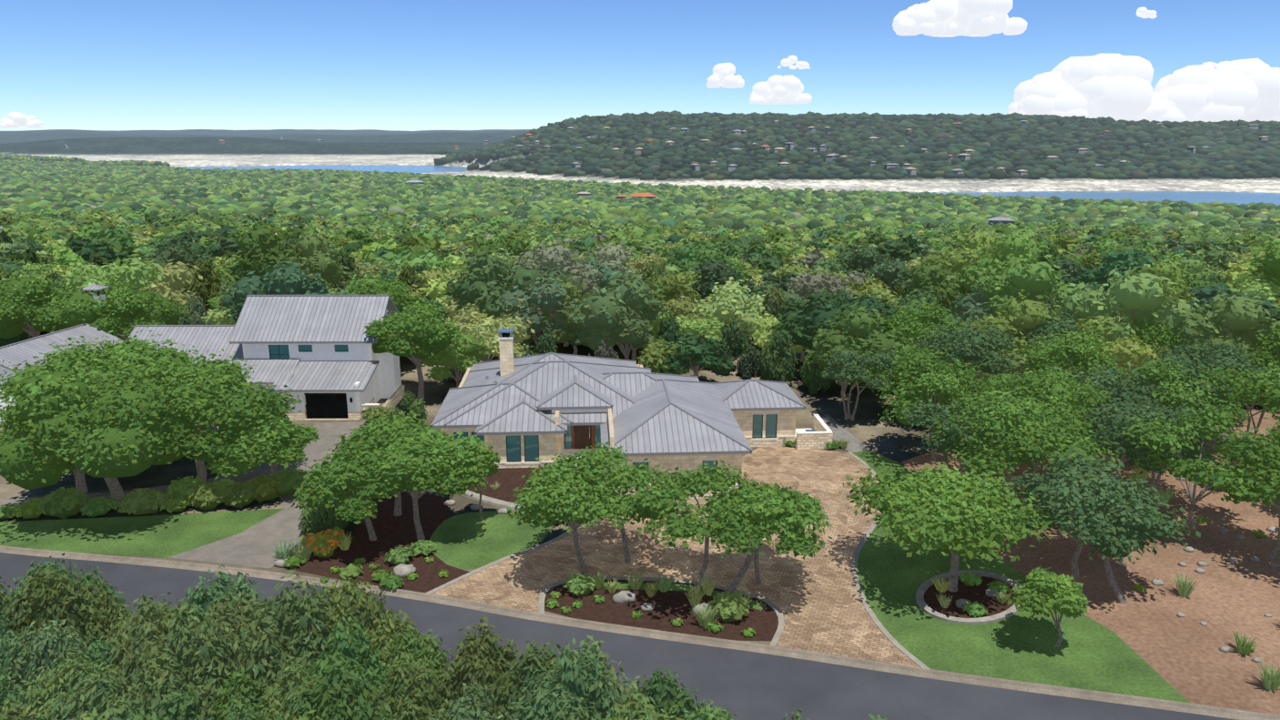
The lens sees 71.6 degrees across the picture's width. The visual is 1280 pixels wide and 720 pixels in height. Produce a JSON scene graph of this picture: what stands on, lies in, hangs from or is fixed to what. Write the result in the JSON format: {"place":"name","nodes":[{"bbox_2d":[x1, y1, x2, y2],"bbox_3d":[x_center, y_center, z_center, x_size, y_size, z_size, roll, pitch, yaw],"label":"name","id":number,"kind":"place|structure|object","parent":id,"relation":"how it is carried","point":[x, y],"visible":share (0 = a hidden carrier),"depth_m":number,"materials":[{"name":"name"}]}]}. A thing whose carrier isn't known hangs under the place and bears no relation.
{"place":"outdoors","nodes":[
{"label":"outdoors","id":0,"kind":"place"},
{"bbox_2d":[0,111,42,127],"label":"cloud","id":1,"kind":"structure","parent":0,"point":[15,119],"depth_m":11021.14,"materials":[{"name":"white"}]},
{"bbox_2d":[0,323,122,423],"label":"house","id":2,"kind":"structure","parent":0,"point":[15,354],"depth_m":82.34,"materials":[{"name":"metal"}]},
{"bbox_2d":[0,508,283,558],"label":"lawn","id":3,"kind":"structure","parent":0,"point":[166,536],"depth_m":57.96,"materials":[{"name":"green plant"}]},
{"bbox_2d":[0,421,366,568],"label":"driveway","id":4,"kind":"structure","parent":0,"point":[248,546],"depth_m":59.16,"materials":[{"name":"grey concrete"}]},
{"bbox_2d":[0,552,1235,719],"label":"road","id":5,"kind":"structure","parent":0,"point":[740,685],"depth_m":42.98,"materials":[{"name":"grey asphalt"}]},
{"bbox_2d":[0,119,1279,645],"bbox_3d":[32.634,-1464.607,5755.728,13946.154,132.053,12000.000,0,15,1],"label":"ground","id":6,"kind":"structure","parent":0,"point":[872,431],"depth_m":1588.18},
{"bbox_2d":[0,266,85,338],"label":"tree","id":7,"kind":"object","parent":6,"relation":"on","point":[25,300],"visible":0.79,"depth_m":94.63,"materials":[{"name":"green plant"}]},
{"bbox_2d":[0,371,110,506],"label":"tree","id":8,"kind":"object","parent":6,"relation":"on","point":[10,417],"depth_m":59.05,"materials":[{"name":"green plant"}]},
{"bbox_2d":[0,357,196,507],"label":"tree","id":9,"kind":"object","parent":6,"relation":"on","point":[103,426],"visible":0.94,"depth_m":56.46,"materials":[{"name":"green plant"}]},
{"bbox_2d":[0,326,203,406],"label":"tree","id":10,"kind":"object","parent":6,"relation":"on","point":[82,354],"visible":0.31,"depth_m":68.75,"materials":[{"name":"green plant"}]},
{"bbox_2d":[45,275,193,340],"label":"tree","id":11,"kind":"object","parent":6,"relation":"on","point":[126,307],"visible":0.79,"depth_m":90.59,"materials":[{"name":"green plant"}]},
{"bbox_2d":[46,339,256,388],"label":"tree","id":12,"kind":"object","parent":6,"relation":"on","point":[137,362],"visible":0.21,"depth_m":71.08,"materials":[{"name":"green plant"}]},
{"bbox_2d":[136,358,302,481],"bbox_3d":[-31.691,4.986,64.216,13.281,9.973,11.992,-3,15,-10],"label":"tree","id":13,"kind":"object","parent":6,"relation":"on","point":[219,398],"visible":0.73,"depth_m":61.64,"materials":[{"name":"green plant"}]},
{"bbox_2d":[79,284,405,421],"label":"neighbour house","id":14,"kind":"structure","parent":6,"relation":"on","point":[318,356],"depth_m":83.72,"materials":[{"name":"metal"}]},
{"bbox_2d":[205,410,319,479],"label":"tree","id":15,"kind":"object","parent":6,"relation":"on","point":[282,441],"visible":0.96,"depth_m":61.18,"materials":[{"name":"green plant"}]},
{"bbox_2d":[297,489,365,536],"bbox_3d":[-20.024,9.540,58.132,2.965,3.974,4.617,12,19,38],"label":"shrub","id":16,"kind":"object","parent":6,"relation":"on","point":[312,521],"visible":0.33,"depth_m":57.15,"materials":[{"name":"green plant"}]},
{"bbox_2d":[290,437,412,541],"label":"tree","id":17,"kind":"object","parent":6,"relation":"on","point":[350,468],"visible":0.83,"depth_m":52.96,"materials":[{"name":"green plant"}]},
{"bbox_2d":[274,531,469,592],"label":"bed mulch","id":18,"kind":"object","parent":6,"relation":"on","point":[362,545],"visible":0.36,"depth_m":53.83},
{"bbox_2d":[344,276,426,312],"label":"tree","id":19,"kind":"object","parent":6,"relation":"on","point":[395,289],"visible":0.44,"depth_m":96.52,"materials":[{"name":"green plant"}]},
{"bbox_2d":[327,410,453,516],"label":"tree","id":20,"kind":"object","parent":6,"relation":"on","point":[378,431],"visible":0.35,"depth_m":58.23,"materials":[{"name":"green plant"}]},
{"bbox_2d":[355,491,447,542],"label":"bed mulch","id":21,"kind":"object","parent":6,"relation":"on","point":[432,513],"visible":0.64,"depth_m":60.27,"materials":[{"name":"brown soil"}]},
{"bbox_2d":[387,390,427,424],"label":"shrub","id":22,"kind":"object","parent":6,"relation":"on","point":[408,404],"visible":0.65,"depth_m":76.50,"materials":[{"name":"green plant"}]},
{"bbox_2d":[364,298,464,400],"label":"tree","id":23,"kind":"object","parent":6,"relation":"on","point":[421,330],"visible":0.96,"depth_m":82.14,"materials":[{"name":"green plant"}]},
{"bbox_2d":[370,426,487,540],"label":"tree","id":24,"kind":"object","parent":6,"relation":"on","point":[421,462],"visible":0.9,"depth_m":54.92,"materials":[{"name":"green plant"}]},
{"bbox_2d":[0,552,887,719],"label":"foreground trees","id":25,"kind":"object","parent":6,"relation":"on","point":[87,646],"visible":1,"depth_m":36.19,"materials":[{"name":"green plant"}]},
{"bbox_2d":[429,511,548,569],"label":"lawn","id":26,"kind":"structure","parent":6,"relation":"on","point":[467,541],"depth_m":57.19,"materials":[{"name":"green plant"}]},
{"bbox_2d":[465,435,501,520],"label":"tree","id":27,"kind":"object","parent":26,"relation":"on","point":[491,461],"visible":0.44,"depth_m":58.30,"materials":[{"name":"green plant"}]},
{"bbox_2d":[461,489,520,509],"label":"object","id":28,"kind":"object","parent":6,"relation":"on","point":[494,502],"visible":0.27,"depth_m":62.62,"materials":[{"name":"beige stone"}]},
{"bbox_2d":[449,464,544,502],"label":"bed mulch","id":29,"kind":"object","parent":6,"relation":"on","point":[510,479],"visible":0.17,"depth_m":64.97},
{"bbox_2d":[425,524,578,594],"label":"border kerb","id":30,"kind":"structure","parent":6,"relation":"on","point":[473,572],"depth_m":53.87,"materials":[{"name":"concrete"}]},
{"bbox_2d":[506,450,639,576],"bbox_3d":[-3.539,9.384,51.539,7.864,7.685,8.343,0,15,1],"label":"tree","id":31,"kind":"object","parent":6,"relation":"on","point":[544,500],"visible":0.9,"depth_m":49.37,"materials":[{"name":"green plant"}]},
{"bbox_2d":[540,441,670,563],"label":"tree","id":32,"kind":"object","parent":6,"relation":"on","point":[641,476],"visible":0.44,"depth_m":52.16,"materials":[{"name":"green plant"}]},
{"bbox_2d":[429,328,833,499],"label":"house","id":33,"kind":"structure","parent":6,"relation":"on","point":[524,411],"depth_m":69.12,"materials":[{"name":"metal"}]},
{"bbox_2d":[0,220,1279,398],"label":"forest trees","id":34,"kind":"object","parent":6,"relation":"on","point":[710,308],"visible":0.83,"depth_m":101.61,"materials":[{"name":"green plant"}]},
{"bbox_2d":[0,153,1279,230],"bbox_3d":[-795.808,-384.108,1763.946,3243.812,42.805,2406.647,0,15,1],"label":"forest trees","id":35,"kind":"object","parent":6,"relation":"on","point":[28,183],"visible":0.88,"depth_m":948.51,"materials":[{"name":"green plant"}]},
{"bbox_2d":[0,207,1279,250],"bbox_3d":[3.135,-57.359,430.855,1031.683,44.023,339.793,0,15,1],"label":"forest trees","id":36,"kind":"object","parent":6,"relation":"on","point":[67,224],"visible":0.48,"depth_m":442.08,"materials":[{"name":"green plant"}]},
{"bbox_2d":[0,224,1279,276],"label":"forest trees","id":37,"kind":"object","parent":6,"relation":"on","point":[109,245],"visible":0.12,"depth_m":198.71,"materials":[{"name":"green plant"}]},
{"bbox_2d":[0,406,1279,690],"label":"shrubs","id":38,"kind":"object","parent":6,"relation":"on","point":[184,493],"visible":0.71,"depth_m":55.19,"materials":[{"name":"green plant"}]},
{"bbox_2d":[0,545,1279,719],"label":"kerb","id":39,"kind":"structure","parent":6,"relation":"on","point":[883,667],"depth_m":45.45,"materials":[{"name":"concrete"}]},
{"bbox_2d":[544,579,778,640],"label":"bed mulch","id":40,"kind":"object","parent":6,"relation":"on","point":[670,605],"visible":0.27,"depth_m":48.28,"materials":[{"name":"brown soil"}]},
{"bbox_2d":[594,581,766,609],"bbox_3d":[2.089,13.182,50.683,10.292,0.001,1.824,4,15,14],"label":"lawn island strip","id":41,"kind":"object","parent":40,"relation":"on","point":[757,605],"visible":0.57,"depth_m":50.95,"materials":[{"name":"green plant"}]},
{"bbox_2d":[63,120,1269,225],"bbox_3d":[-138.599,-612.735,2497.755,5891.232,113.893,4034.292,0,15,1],"label":"distant houses","id":42,"kind":"structure","parent":6,"relation":"on","point":[830,157],"depth_m":1792.93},
{"bbox_2d":[623,460,778,589],"bbox_3d":[3.432,9.954,49.262,9.612,7.703,8.988,3,15,11],"label":"tree","id":43,"kind":"object","parent":6,"relation":"on","point":[659,503],"visible":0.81,"depth_m":48.00,"materials":[{"name":"green plant"}]},
{"bbox_2d":[703,490,824,593],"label":"tree","id":44,"kind":"object","parent":6,"relation":"on","point":[803,546],"visible":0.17,"depth_m":47.22,"materials":[{"name":"green plant"}]},
{"bbox_2d":[702,479,832,584],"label":"tree","id":45,"kind":"object","parent":6,"relation":"on","point":[770,502],"visible":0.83,"depth_m":47.96,"materials":[{"name":"green plant"}]},
{"bbox_2d":[274,428,1279,662],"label":"boulders","id":46,"kind":"object","parent":6,"relation":"on","point":[403,571],"visible":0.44,"depth_m":52.18,"materials":[{"name":"grey stone"}]},
{"bbox_2d":[812,414,870,452],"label":"stone path","id":47,"kind":"structure","parent":6,"relation":"on","point":[855,444],"depth_m":76.12,"materials":[{"name":"beige stone"}]},
{"bbox_2d":[425,110,1279,180],"bbox_3d":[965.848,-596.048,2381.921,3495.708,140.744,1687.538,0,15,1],"label":"forest ridge trees","id":48,"kind":"object","parent":6,"relation":"on","point":[1240,145],"visible":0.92,"depth_m":1901.28,"materials":[{"name":"green plant"}]},
{"bbox_2d":[820,345,907,420],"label":"tree","id":49,"kind":"object","parent":6,"relation":"on","point":[848,371],"visible":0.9,"depth_m":78.16,"materials":[{"name":"green plant"}]},
{"bbox_2d":[847,451,930,673],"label":"border kerb","id":50,"kind":"structure","parent":6,"relation":"on","point":[876,620],"depth_m":50.29,"materials":[{"name":"concrete"}]},
{"bbox_2d":[857,343,980,402],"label":"tree","id":51,"kind":"object","parent":6,"relation":"on","point":[878,371],"visible":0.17,"depth_m":78.06,"materials":[{"name":"green plant"}]},
{"bbox_2d":[882,296,965,351],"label":"tree","id":52,"kind":"object","parent":6,"relation":"on","point":[914,322],"visible":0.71,"depth_m":88.26,"materials":[{"name":"green plant"}]},
{"bbox_2d":[875,345,985,461],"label":"tree","id":53,"kind":"object","parent":6,"relation":"on","point":[926,386],"visible":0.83,"depth_m":69.37,"materials":[{"name":"green plant"}]},
{"bbox_2d":[911,316,1019,387],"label":"tree","id":54,"kind":"object","parent":6,"relation":"on","point":[970,344],"visible":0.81,"depth_m":77.85,"materials":[{"name":"green plant"}]},
{"bbox_2d":[900,393,1034,478],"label":"tree","id":55,"kind":"object","parent":6,"relation":"on","point":[920,415],"visible":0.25,"depth_m":61.65,"materials":[{"name":"green plant"}]},
{"bbox_2d":[938,389,1075,507],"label":"tree","id":56,"kind":"object","parent":6,"relation":"on","point":[1008,412],"visible":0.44,"depth_m":58.90,"materials":[{"name":"green plant"}]},
{"bbox_2d":[963,370,1076,400],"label":"tree","id":57,"kind":"object","parent":6,"relation":"on","point":[987,383],"visible":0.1,"depth_m":71.03,"materials":[{"name":"green plant"}]},
{"bbox_2d":[925,391,1124,499],"bbox_3d":[26.042,6.729,60.202,12.953,8.472,12.454,-14,20,-43],"label":"tree","id":58,"kind":"object","parent":6,"relation":"on","point":[1020,448],"visible":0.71,"depth_m":57.64,"materials":[{"name":"green plant"}]},
{"bbox_2d":[1014,298,1083,358],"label":"tree","id":59,"kind":"object","parent":6,"relation":"on","point":[1051,325],"visible":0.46,"depth_m":86.46,"materials":[{"name":"green plant"}]},
{"bbox_2d":[986,365,1113,471],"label":"tree","id":60,"kind":"object","parent":6,"relation":"on","point":[1024,386],"visible":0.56,"depth_m":65.03,"materials":[{"name":"green plant"}]},
{"bbox_2d":[1019,328,1127,378],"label":"tree","id":61,"kind":"object","parent":6,"relation":"on","point":[1076,348],"visible":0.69,"depth_m":75.67,"materials":[{"name":"green plant"}]},
{"bbox_2d":[1026,373,1127,478],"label":"tree","id":62,"kind":"object","parent":6,"relation":"on","point":[1089,423],"visible":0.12,"depth_m":62.39,"materials":[{"name":"green plant"}]},
{"bbox_2d":[901,409,1279,714],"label":"dirt lot","id":63,"kind":"structure","parent":6,"relation":"on","point":[1187,659],"depth_m":50.87,"materials":[{"name":"brown soil"}]},
{"bbox_2d":[1008,448,1175,578],"bbox_3d":[25.852,9.203,52.028,9.418,7.755,9.418,-12,19,-38],"label":"tree","id":64,"kind":"object","parent":6,"relation":"on","point":[1038,486],"visible":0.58,"depth_m":50.92,"materials":[{"name":"green plant"}]},
{"bbox_2d":[1036,359,1186,461],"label":"tree","id":65,"kind":"object","parent":6,"relation":"on","point":[1128,391],"visible":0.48,"depth_m":68.18,"materials":[{"name":"green plant"}]},
{"bbox_2d":[1043,467,1200,604],"bbox_3d":[26.386,9.899,50.307,7.705,7.441,7.263,-4,15,-16],"label":"tree","id":66,"kind":"object","parent":6,"relation":"on","point":[1152,521],"visible":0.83,"depth_m":48.34,"materials":[{"name":"green plant"}]},
{"bbox_2d":[1066,403,1191,479],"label":"tree","id":67,"kind":"object","parent":6,"relation":"on","point":[1120,443],"visible":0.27,"depth_m":59.04,"materials":[{"name":"green plant"}]},
{"bbox_2d":[1082,390,1236,499],"bbox_3d":[35.426,6.265,61.883,10.503,8.511,8.045,-2,15,-8],"label":"tree","id":68,"kind":"object","parent":6,"relation":"on","point":[1122,417],"visible":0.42,"depth_m":59.85,"materials":[{"name":"green plant"}]},
{"bbox_2d":[1120,308,1205,357],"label":"tree","id":69,"kind":"object","parent":6,"relation":"on","point":[1165,336],"visible":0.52,"depth_m":86.15,"materials":[{"name":"green plant"}]},
{"bbox_2d":[1103,357,1251,425],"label":"tree","id":70,"kind":"object","parent":6,"relation":"on","point":[1164,372],"visible":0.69,"depth_m":66.73,"materials":[{"name":"green plant"}]},
{"bbox_2d":[1120,353,1241,415],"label":"tree","id":71,"kind":"object","parent":6,"relation":"on","point":[1189,371],"visible":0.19,"depth_m":68.89,"materials":[{"name":"green plant"}]},
{"bbox_2d":[1121,403,1279,529],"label":"tree","id":72,"kind":"object","parent":6,"relation":"on","point":[1160,440],"visible":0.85,"depth_m":55.81,"materials":[{"name":"green plant"}]},
{"bbox_2d":[1157,335,1269,410],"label":"tree","id":73,"kind":"object","parent":6,"relation":"on","point":[1223,355],"visible":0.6,"depth_m":78.27,"materials":[{"name":"green plant"}]},
{"bbox_2d":[1188,360,1279,444],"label":"tree","id":74,"kind":"object","parent":6,"relation":"on","point":[1265,390],"visible":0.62,"depth_m":68.70,"materials":[{"name":"green plant"}]},
{"bbox_2d":[1200,439,1279,559],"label":"tree","id":75,"kind":"object","parent":6,"relation":"on","point":[1274,481],"visible":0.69,"depth_m":53.56,"materials":[{"name":"green plant"}]},
{"bbox_2d":[1240,320,1279,370],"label":"tree","id":76,"kind":"object","parent":6,"relation":"on","point":[1270,348],"visible":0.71,"depth_m":82.03,"materials":[{"name":"green plant"}]},
{"bbox_2d":[1259,406,1279,444],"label":"tree","id":77,"kind":"object","parent":6,"relation":"on","point":[1273,430],"visible":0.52,"depth_m":62.29,"materials":[{"name":"green plant"}]},
{"bbox_2d":[0,0,1279,131],"label":"sky","id":78,"kind":"structure","parent":0,"point":[83,65],"materials":[{"name":"blue"}]},
{"bbox_2d":[431,446,921,668],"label":"driveway paving","id":79,"kind":"structure","parent":0,"point":[816,600],"depth_m":53.49,"materials":[{"name":"beige stone"}]},
{"bbox_2d":[538,576,784,646],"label":"island kerb","id":80,"kind":"structure","parent":79,"relation":"on","point":[770,604],"depth_m":50.09,"materials":[{"name":"concrete"}]},
{"bbox_2d":[165,164,1279,205],"bbox_3d":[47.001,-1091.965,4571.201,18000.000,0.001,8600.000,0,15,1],"label":"lake water","id":81,"kind":"structure","parent":0,"point":[1222,197],"depth_m":1356.35,"materials":[{"name":"blue liquid"}]},
{"bbox_2d":[706,62,744,88],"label":"cloud","id":82,"kind":"structure","parent":0,"point":[722,76],"depth_m":10899.45,"materials":[{"name":"white"}]},
{"bbox_2d":[749,74,812,104],"bbox_3d":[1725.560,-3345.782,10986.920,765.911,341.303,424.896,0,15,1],"label":"cloud","id":83,"kind":"structure","parent":0,"point":[774,89],"depth_m":10877.09,"materials":[{"name":"white"}]},
{"bbox_2d":[777,55,810,69],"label":"cloud","id":84,"kind":"structure","parent":0,"point":[789,61],"depth_m":10945.99,"materials":[{"name":"white"}]},
{"bbox_2d":[892,0,1027,37],"bbox_3d":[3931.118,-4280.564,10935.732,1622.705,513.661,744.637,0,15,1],"label":"cloud","id":85,"kind":"structure","parent":0,"point":[945,18],"depth_m":10743.84,"materials":[{"name":"white"}]},
{"bbox_2d":[852,449,1188,702],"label":"lawn","id":86,"kind":"structure","parent":0,"point":[1088,654],"depth_m":46.04,"materials":[{"name":"green plant"}]},
{"bbox_2d":[923,575,1014,618],"bbox_3d":[18.629,13.348,50.030,6.587,0.001,4.647,-10,18,-35],"label":"mulch bed","id":87,"kind":"object","parent":86,"relation":"on","point":[975,593],"visible":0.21,"depth_m":49.85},
{"bbox_2d":[838,461,1053,591],"bbox_3d":[16.989,9.697,51.104,11.034,7.274,11.601,-6,16,-23],"label":"tree","id":88,"kind":"object","parent":87,"relation":"on","point":[955,513],"visible":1,"depth_m":48.35,"materials":[{"name":"green plant"}]},
{"bbox_2d":[915,569,1021,624],"bbox_3d":[18.630,13.294,50.016,6.985,0.160,5.046,-10,18,-35],"label":"stone edging","id":89,"kind":"object","parent":86,"relation":"on","point":[925,585],"visible":0.75,"depth_m":48.64,"materials":[{"name":"grey stone"}]},
{"bbox_2d":[1007,566,1087,648],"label":"tree","id":90,"kind":"object","parent":86,"relation":"on","point":[1040,592],"visible":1,"depth_m":44.08,"materials":[{"name":"green plant"}]},
{"bbox_2d":[1007,53,1171,121],"bbox_3d":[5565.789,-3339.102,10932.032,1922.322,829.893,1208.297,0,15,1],"label":"cloud","id":91,"kind":"structure","parent":0,"point":[1116,86],"depth_m":10527.29,"materials":[{"name":"white"}]},
{"bbox_2d":[1136,7,1157,18],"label":"cloud","id":92,"kind":"structure","parent":0,"point":[1143,12],"depth_m":10884.47,"materials":[{"name":"white"}]},
{"bbox_2d":[1200,60,1230,68],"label":"cloud","id":93,"kind":"structure","parent":0,"point":[1213,65],"depth_m":10867.84,"materials":[{"name":"white"}]},
{"bbox_2d":[1154,58,1279,121],"bbox_3d":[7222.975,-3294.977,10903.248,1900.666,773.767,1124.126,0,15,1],"label":"cloud","id":94,"kind":"structure","parent":0,"point":[1248,90],"depth_m":10522.04,"materials":[{"name":"white"}]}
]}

